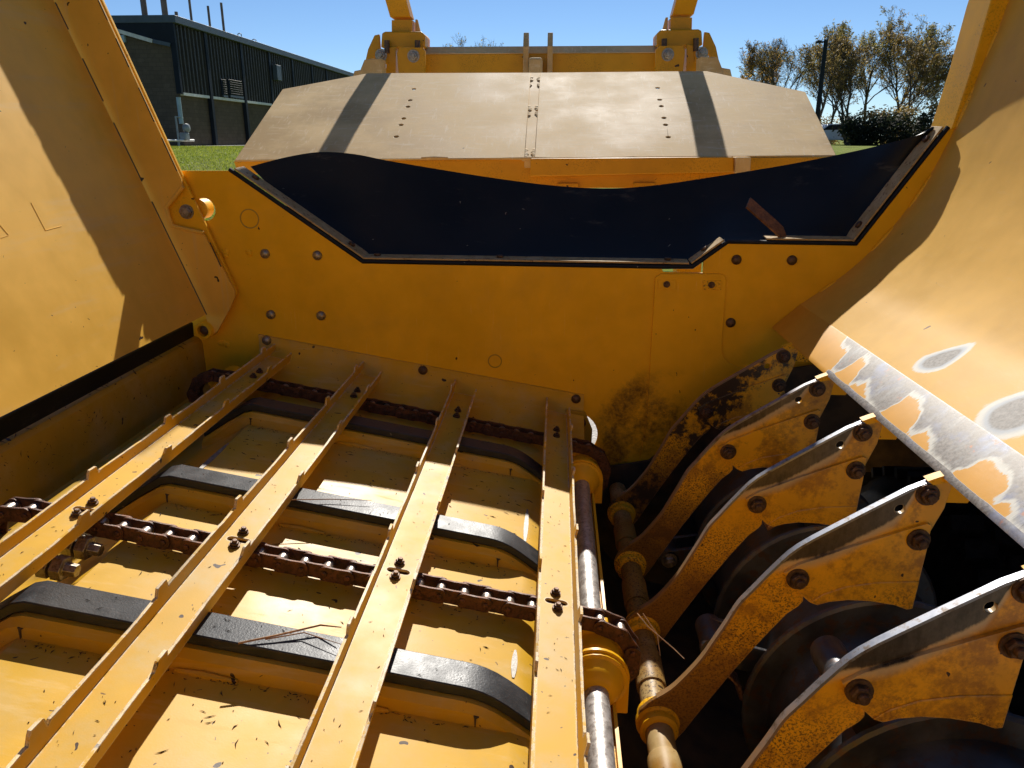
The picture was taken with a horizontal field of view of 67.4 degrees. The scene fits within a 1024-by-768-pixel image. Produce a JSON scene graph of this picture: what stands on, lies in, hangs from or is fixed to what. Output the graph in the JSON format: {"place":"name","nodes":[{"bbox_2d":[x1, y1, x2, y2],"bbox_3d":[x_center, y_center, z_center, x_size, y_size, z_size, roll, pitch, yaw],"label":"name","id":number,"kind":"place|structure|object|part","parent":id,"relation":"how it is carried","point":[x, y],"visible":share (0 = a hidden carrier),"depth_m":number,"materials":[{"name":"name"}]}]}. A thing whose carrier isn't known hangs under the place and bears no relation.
{"place":"outdoors","nodes":[
{"label":"outdoors","id":0,"kind":"place"},
{"bbox_2d":[171,145,284,220],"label":"grass","id":1,"kind":"structure","parent":0,"point":[201,147],"depth_m":27.53,"materials":[{"name":"green plant"}]},
{"bbox_2d":[172,140,879,272],"bbox_3d":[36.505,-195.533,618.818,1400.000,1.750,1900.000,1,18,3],"label":"ground","id":2,"kind":"structure","parent":0,"point":[840,148],"depth_m":27.46,"materials":[{"name":"green plant"}]},
{"bbox_2d":[167,97,194,145],"bbox_3d":[-17.258,-13.319,39.443,0.440,2.714,3.800,1,18,3],"label":"gas meter","id":3,"kind":"object","parent":2,"relation":"on","point":[184,136],"visible":0.88,"depth_m":39.94,"materials":[{"name":"grey paint"}]},
{"bbox_2d":[111,0,353,145],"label":"industrial building","id":4,"kind":"structure","parent":2,"relation":"on","point":[227,88],"depth_m":43.66,"materials":[{"name":"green metal"}]},
{"bbox_2d":[445,33,503,46],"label":"tree","id":5,"kind":"object","parent":2,"relation":"on","point":[461,41],"visible":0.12,"depth_m":89.96,"materials":[{"name":"green plant"}]},
{"bbox_2d":[738,45,791,86],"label":"tree","id":6,"kind":"object","parent":2,"relation":"on","point":[750,67],"visible":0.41,"depth_m":59.87,"materials":[{"name":"green plant"}]},
{"bbox_2d":[736,45,813,89],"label":"tree","id":7,"kind":"object","parent":2,"relation":"on","point":[756,71],"visible":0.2,"depth_m":66.95,"materials":[{"name":"green plant"}]},
{"bbox_2d":[741,37,819,89],"bbox_3d":[20.138,-22.437,58.735,4.242,8.124,5.980,-12,21,-33],"label":"tree","id":8,"kind":"object","parent":2,"relation":"on","point":[752,50],"visible":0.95,"depth_m":57.95,"materials":[{"name":"green plant"}]},
{"bbox_2d":[815,39,827,119],"bbox_3d":[16.762,-15.968,42.279,0.637,5.505,0.320,1,18,3],"label":"lamp post","id":9,"kind":"object","parent":2,"relation":"on","point":[821,79],"visible":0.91,"depth_m":41.92,"materials":[{"name":"black metal"}]},
{"bbox_2d":[795,18,860,120],"bbox_3d":[23.771,-22.851,58.385,4.857,9.108,4.565,-16,24,-41],"label":"tree","id":10,"kind":"object","parent":2,"relation":"on","point":[843,25],"visible":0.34,"depth_m":57.37,"materials":[{"name":"green plant"}]},
{"bbox_2d":[821,124,846,139],"bbox_3d":[23.259,-18.171,55.877,4.394,1.459,1.760,1,18,3],"label":"parked car","id":11,"kind":"object","parent":2,"relation":"on","point":[829,133],"visible":0.06,"depth_m":55.08,"materials":[{"name":"paint"}]},
{"bbox_3d":[23.491,-18.375,54.936,2.450,0.380,0.022,1,18,3],"label":"side window","id":12,"kind":"part","parent":11,"relation":"part of","materials":[{"name":"black glass"}]},
{"bbox_2d":[801,24,872,144],"bbox_3d":[22.770,-20.376,52.593,4.755,7.923,6.714,1,18,3],"label":"tree","id":13,"kind":"object","parent":2,"relation":"on","point":[847,56],"visible":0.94,"depth_m":52.67,"materials":[{"name":"green plant"}]},
{"bbox_2d":[820,113,853,143],"bbox_3d":[25.910,-21.116,63.268,5.243,2.845,3.329,1,18,3],"label":"shrub","id":14,"kind":"object","parent":2,"relation":"on","point":[832,141],"visible":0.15,"depth_m":63.20,"materials":[{"name":"green plant"}]},
{"bbox_2d":[812,41,881,123],"bbox_3d":[26.080,-22.736,60.262,5.448,7.728,4.045,1,18,3],"label":"tree","id":15,"kind":"object","parent":2,"relation":"on","point":[846,96],"visible":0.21,"depth_m":59.79,"materials":[{"name":"green plant"}]},
{"bbox_2d":[832,110,904,145],"bbox_3d":[22.372,-16.048,48.332,4.142,2.269,2.785,4,18,13],"label":"shrub","id":16,"kind":"object","parent":2,"relation":"on","point":[859,133],"visible":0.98,"depth_m":48.03,"materials":[{"name":"green plant"}]},
{"bbox_2d":[839,101,917,144],"bbox_3d":[24.502,-17.308,50.935,5.043,3.028,3.356,1,18,3],"label":"shrub","id":17,"kind":"object","parent":2,"relation":"on","point":[869,115],"visible":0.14,"depth_m":50.80,"materials":[{"name":"green plant"}]},
{"bbox_2d":[854,6,918,120],"bbox_3d":[30.872,-25.327,63.267,6.453,10.842,5.434,1,18,3],"label":"tree","id":18,"kind":"object","parent":2,"relation":"on","point":[874,45],"visible":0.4,"depth_m":62.70,"materials":[{"name":"green plant"}]},
{"bbox_2d":[866,106,934,141],"bbox_3d":[24.602,-16.142,48.277,4.635,2.487,2.988,1,18,3],"label":"shrub","id":19,"kind":"object","parent":2,"relation":"on","point":[920,122],"visible":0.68,"depth_m":47.81,"materials":[{"name":"green plant"}]},
{"bbox_2d":[862,9,941,108],"bbox_3d":[31.646,-24.853,62.549,5.744,10.393,5.608,13,22,36],"label":"tree","id":20,"kind":"object","parent":2,"relation":"on","point":[883,59],"visible":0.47,"depth_m":61.97,"materials":[{"name":"green plant"}]},
{"bbox_2d":[882,26,954,116],"bbox_3d":[27.580,-20.282,52.386,4.974,7.863,4.149,1,18,3],"label":"tree","id":21,"kind":"object","parent":2,"relation":"on","point":[923,57],"visible":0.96,"depth_m":51.53,"materials":[{"name":"green plant"}]},
{"bbox_2d":[906,99,940,137],"bbox_3d":[27.551,-17.329,50.513,4.634,3.247,2.965,1,18,3],"label":"shrub","id":22,"kind":"object","parent":2,"relation":"on","point":[933,107],"visible":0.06,"depth_m":50.15,"materials":[{"name":"green plant"}]},
{"bbox_2d":[895,14,954,111],"bbox_3d":[28.836,-21.277,53.824,4.234,8.868,6.424,4,18,13],"label":"tree","id":23,"kind":"object","parent":2,"relation":"on","point":[932,29],"visible":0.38,"depth_m":53.34,"materials":[{"name":"green plant"}]},
{"bbox_2d":[907,63,944,117],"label":"tree","id":24,"kind":"object","parent":2,"relation":"on","point":[935,97],"visible":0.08,"depth_m":57.84,"materials":[{"name":"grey plant"}]},
{"bbox_2d":[104,0,968,134],"label":"sky","id":25,"kind":"structure","parent":0,"point":[339,34],"materials":[{"name":"blue"}]},
{"bbox_2d":[587,416,596,443],"bbox_3d":[-0.006,2.018,0.537,12.000,0.004,15.800,1,18,3],"label":"yard surface","id":26,"kind":"object","parent":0,"point":[594,432],"depth_m":5.77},
{"bbox_2d":[0,0,1023,767],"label":"bale processor","id":27,"kind":"object","parent":26,"relation":"on","point":[884,284],"visible":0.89,"depth_m":1.97,"materials":[{"name":"yellow paint"}]},
{"bbox_2d":[0,0,237,440],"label":"side panel","id":28,"kind":"object","parent":27,"relation":"attached to","point":[113,266],"visible":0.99,"depth_m":1.92,"materials":[{"name":"yellow paint"}]},
{"bbox_2d":[0,343,572,762],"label":"chaff","id":29,"kind":"object","parent":27,"relation":"in","point":[271,574],"visible":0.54,"depth_m":1.36,"materials":[{"name":"brown plant"}]},
{"bbox_2d":[238,624,340,643],"bbox_3d":[-0.332,0.371,1.150,0.148,0.014,0.021,-7,19,-20],"label":"straw stalk","id":30,"kind":"object","parent":27,"relation":"on","point":[275,635],"visible":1,"depth_m":1.15,"materials":[{"name":"brown plant"}]},
{"bbox_2d":[265,632,339,643],"bbox_3d":[-0.310,0.378,1.147,0.111,0.015,0.022,-1,18,-4],"label":"straw stalk","id":31,"kind":"object","parent":27,"relation":"on","point":[300,633],"visible":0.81,"depth_m":1.15,"materials":[{"name":"brown plant"}]},
{"bbox_2d":[0,344,640,767],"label":"slat conveyor","id":32,"kind":"object","parent":27,"relation":"on","point":[130,668],"visible":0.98,"depth_m":1.36,"materials":[{"name":"yellow metal"}]},
{"bbox_2d":[291,499,371,500],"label":"straw stalk","id":33,"kind":"object","parent":27,"relation":"on","point":[324,499],"visible":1,"depth_m":1.55,"materials":[{"name":"brown plant"}]},
{"bbox_2d":[234,0,835,272],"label":"bale lift","id":34,"kind":"object","parent":27,"relation":"attached to","point":[675,102],"visible":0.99,"depth_m":3.17,"materials":[{"name":"paint"}]},
{"bbox_2d":[573,439,629,767],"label":"drive shaft","id":35,"kind":"object","parent":27,"relation":"attached to","point":[606,677],"visible":0.52,"depth_m":1.35,"materials":[{"name":"metal"}]},
{"bbox_2d":[607,342,1023,767],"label":"finger rack","id":36,"kind":"object","parent":27,"relation":"attached to","point":[961,658],"visible":0.99,"depth_m":1.37,"materials":[{"name":"yellow paint"}]},
{"bbox_2d":[642,613,660,655],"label":"straw stalk","id":37,"kind":"object","parent":36,"relation":"hanging from","point":[653,629],"visible":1,"depth_m":1.44,"materials":[{"name":"brown plant"}]},
{"bbox_2d":[637,613,684,658],"bbox_3d":[0.274,0.464,1.419,0.012,0.033,0.118,-15,23,-39],"label":"straw stalk","id":38,"kind":"object","parent":36,"relation":"hanging from","point":[657,634],"visible":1,"depth_m":1.42,"materials":[{"name":"brown plant"}]},
{"bbox_2d":[658,466,1023,767],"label":"rotor","id":39,"kind":"object","parent":27,"relation":"on","point":[793,655],"visible":0.48,"depth_m":1.41,"materials":[{"name":"metal"}]},
{"bbox_2d":[860,466,1023,716],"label":"wheel","id":40,"kind":"object","parent":26,"relation":"on","point":[971,547],"visible":0.16,"depth_m":1.94,"materials":[{"name":"rubber"}]}
]}

